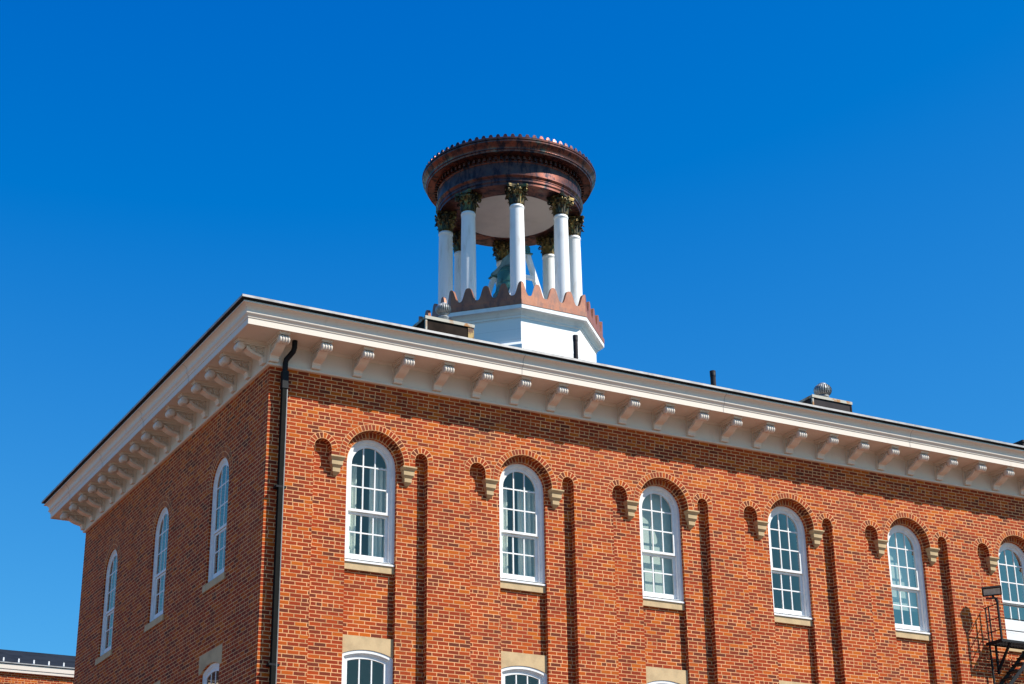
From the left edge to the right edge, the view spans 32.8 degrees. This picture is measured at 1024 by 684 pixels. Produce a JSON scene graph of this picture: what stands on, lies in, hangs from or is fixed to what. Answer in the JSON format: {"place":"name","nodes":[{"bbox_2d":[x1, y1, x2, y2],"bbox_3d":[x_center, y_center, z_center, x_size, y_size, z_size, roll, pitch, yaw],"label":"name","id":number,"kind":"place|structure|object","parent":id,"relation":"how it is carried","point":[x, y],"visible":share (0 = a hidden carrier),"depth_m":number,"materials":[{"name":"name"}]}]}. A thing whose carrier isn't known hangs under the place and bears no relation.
{"place":"outdoors","nodes":[
{"label":"outdoors","id":0,"kind":"place"},
{"bbox_2d":[0,0,1023,655],"label":"sky","id":1,"kind":"structure","parent":0,"point":[788,198],"materials":[{"name":"blue"}]},
{"bbox_2d":[41,294,1023,683],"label":"brick building","id":2,"kind":"structure","parent":0,"point":[789,518],"depth_m":32.30,"materials":[{"name":"orange brick"}]},
{"bbox_2d":[95,550,116,665],"bbox_3d":[-8.398,5.517,36.518,0.220,2.383,1.126,11,-25,-26],"label":"window","id":3,"kind":"structure","parent":2,"relation":"in","point":[106,653],"depth_m":36.69,"materials":[{"name":"white paint"}]},
{"bbox_2d":[144,507,168,632],"bbox_3d":[-6.788,4.364,33.790,0.220,2.383,1.126,11,-25,-26],"label":"window","id":4,"kind":"structure","parent":2,"relation":"in","point":[155,619],"depth_m":33.94,"materials":[{"name":"white paint"}]},
{"bbox_2d":[198,644,222,683],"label":"window","id":5,"kind":"structure","parent":2,"relation":"in","point":[215,655],"depth_m":30.11,"materials":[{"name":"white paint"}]},
{"bbox_2d":[202,458,228,593],"bbox_3d":[-5.177,3.211,31.061,0.220,2.383,1.126,11,-25,-26],"label":"window","id":6,"kind":"structure","parent":2,"relation":"in","point":[213,579],"depth_m":31.21,"materials":[{"name":"white paint"}]},
{"bbox_2d":[266,340,297,683],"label":"drainpipe","id":7,"kind":"object","parent":2,"relation":"attached to","point":[280,487],"visible":1,"depth_m":28.94,"materials":[{"name":"black metal"}]},
{"bbox_2d":[349,463,356,553],"bbox_3d":[-2.864,3.031,30.284,0.310,1.950,0.078,11,-25,-26],"label":"curtain","id":8,"kind":"object","parent":2,"relation":"hanging from","point":[352,522],"visible":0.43,"depth_m":30.33,"materials":[{"name":"fabric"}]},
{"bbox_2d":[342,634,392,683],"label":"window","id":9,"kind":"structure","parent":2,"relation":"in","point":[380,650],"depth_m":29.27,"materials":[{"name":"white paint"}]},
{"bbox_2d":[344,440,394,574],"bbox_3d":[-2.534,2.873,30.335,0.956,2.383,0.335,11,-25,-26],"label":"window","id":10,"kind":"structure","parent":2,"relation":"in","point":[356,562],"depth_m":30.25,"materials":[{"name":"white paint"}]},
{"bbox_2d":[368,466,385,557],"bbox_3d":[-2.358,3.130,30.539,0.340,1.950,0.081,11,-25,-26],"label":"curtain","id":11,"kind":"object","parent":2,"relation":"hanging from","point":[380,506],"visible":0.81,"depth_m":30.60,"materials":[{"name":"fabric"}]},
{"bbox_2d":[412,302,474,338],"bbox_3d":[-1.460,-0.039,33.508,1.050,1.435,1.206,11,-25,-26],"label":"roof vent","id":12,"kind":"object","parent":2,"relation":"on","point":[441,322],"visible":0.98,"depth_m":33.11,"materials":[{"name":"grey metal"}]},
{"bbox_2d":[501,486,507,573],"bbox_3d":[-0.224,3.549,31.623,0.320,1.950,0.078,11,-25,-26],"label":"curtain","id":13,"kind":"object","parent":2,"relation":"hanging from","point":[505,549],"visible":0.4,"depth_m":31.66,"materials":[{"name":"fabric"}]},
{"bbox_2d":[419,134,603,362],"bbox_3d":[-0.026,-0.689,39.915,4.116,7.720,4.116,11,-25,-26],"label":"bell cupola","id":14,"kind":"object","parent":2,"relation":"on","point":[505,195],"visible":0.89,"depth_m":39.50,"materials":[{"name":"white paint"}]},
{"bbox_2d":[488,246,543,297],"bbox_3d":[-0.030,-0.999,40.043,1.410,2.150,1.660,11,-25,-26],"label":"bell","id":15,"kind":"object","parent":14,"relation":"on","point":[499,276],"visible":0.28,"depth_m":39.93,"materials":[{"name":"green metal"}]},
{"bbox_2d":[499,464,545,593],"bbox_3d":[0.101,3.390,31.672,0.956,2.383,0.335,11,-25,-26],"label":"window","id":16,"kind":"structure","parent":2,"relation":"in","point":[523,583],"depth_m":31.60,"materials":[{"name":"white paint"}]},
{"bbox_2d":[501,651,546,683],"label":"window","id":17,"kind":"structure","parent":2,"relation":"in","point":[512,663],"depth_m":30.61,"materials":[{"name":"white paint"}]},
{"bbox_2d":[517,489,534,576],"bbox_3d":[0.269,3.645,31.872,0.360,1.950,0.081,11,-25,-26],"label":"curtain","id":18,"kind":"object","parent":2,"relation":"hanging from","point":[530,528],"visible":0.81,"depth_m":31.95,"materials":[{"name":"fabric"}]},
{"bbox_2d":[573,335,577,358],"bbox_3d":[1.244,0.344,33.834,0.202,1.015,0.202,11,-25,-26],"label":"vent pipe","id":19,"kind":"object","parent":2,"relation":"on","point":[575,346],"visible":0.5,"depth_m":33.90,"materials":[{"name":"black metal"}]},
{"bbox_2d":[642,494,672,594],"bbox_3d":[2.683,3.862,33.133,0.840,2.150,0.017,11,-25,-26],"label":"roller blind","id":20,"kind":"object","parent":2,"relation":"attached to","point":[657,561],"visible":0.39,"depth_m":33.17,"materials":[{"name":"white fabric"}]},
{"bbox_2d":[639,486,684,610],"bbox_3d":[2.737,3.906,33.009,0.956,2.383,0.335,11,-25,-26],"label":"window","id":21,"kind":"structure","parent":2,"relation":"in","point":[650,599],"depth_m":32.94,"materials":[{"name":"white paint"}]},
{"bbox_2d":[646,666,687,683],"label":"window","id":22,"kind":"structure","parent":2,"relation":"in","point":[654,675],"depth_m":31.94,"materials":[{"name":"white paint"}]},
{"bbox_2d":[710,370,715,385],"bbox_3d":[4.089,0.982,35.243,0.246,0.840,0.246,11,-25,-26],"label":"vent pipe","id":23,"kind":"object","parent":2,"relation":"on","point":[713,377],"visible":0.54,"depth_m":35.31,"materials":[{"name":"black metal"}]},
{"bbox_2d":[768,506,812,626],"bbox_3d":[5.372,4.423,34.346,0.956,2.383,0.335,11,-25,-26],"label":"window","id":24,"kind":"structure","parent":2,"relation":"in","point":[784,616],"depth_m":34.30,"materials":[{"name":"white paint"}]},
{"bbox_2d":[779,680,808,683],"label":"window","id":25,"kind":"structure","parent":2,"relation":"in","point":[780,682],"depth_m":33.24,"materials":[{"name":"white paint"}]},
{"bbox_2d":[798,383,851,411],"bbox_3d":[6.553,1.570,37.557,1.077,1.353,1.206,11,-25,-26],"label":"roof vent","id":26,"kind":"object","parent":2,"relation":"on","point":[822,393],"visible":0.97,"depth_m":37.19,"materials":[{"name":"grey metal"}]},
{"bbox_2d":[889,533,916,611],"bbox_3d":[7.951,4.692,35.891,0.840,1.710,0.017,11,-25,-26],"label":"roller blind","id":27,"kind":"object","parent":2,"relation":"attached to","point":[895,574],"visible":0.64,"depth_m":35.93,"materials":[{"name":"white fabric"}]},
{"bbox_2d":[887,525,930,641],"bbox_3d":[8.008,4.939,35.683,0.956,2.383,0.335,11,-25,-26],"label":"window","id":28,"kind":"structure","parent":2,"relation":"in","point":[920,632],"depth_m":35.65,"materials":[{"name":"white paint"}]},
{"bbox_2d":[983,599,1023,683],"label":"fire escape","id":29,"kind":"object","parent":2,"relation":"attached to","point":[1007,644],"visible":1,"depth_m":35.60,"materials":[{"name":"black paint"}]},
{"bbox_2d":[981,585,1001,603],"bbox_3d":[9.874,5.205,35.766,0.399,0.408,0.204,-5,-23,10],"label":"floodlight","id":30,"kind":"object","parent":29,"relation":"attached to","point":[992,591],"visible":1,"depth_m":35.74,"materials":[{"name":"black paint"}]},
{"bbox_2d":[998,543,1023,652],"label":"window","id":31,"kind":"structure","parent":2,"relation":"in","point":[1011,624],"depth_m":36.96,"materials":[{"name":"white paint"}]},
{"bbox_2d":[1013,440,1023,445],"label":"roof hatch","id":32,"kind":"object","parent":2,"relation":"on","point":[1020,442],"visible":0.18,"depth_m":39.57,"materials":[{"name":"grey metal"}]},
{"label":"pavement","id":33,"kind":"structure","parent":0,"visible":0},
{"bbox_2d":[0,649,75,683],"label":"neighbour building","id":34,"kind":"structure","parent":33,"relation":"on","point":[20,667],"depth_m":56.30,"materials":[{"name":"paint"}]}
]}

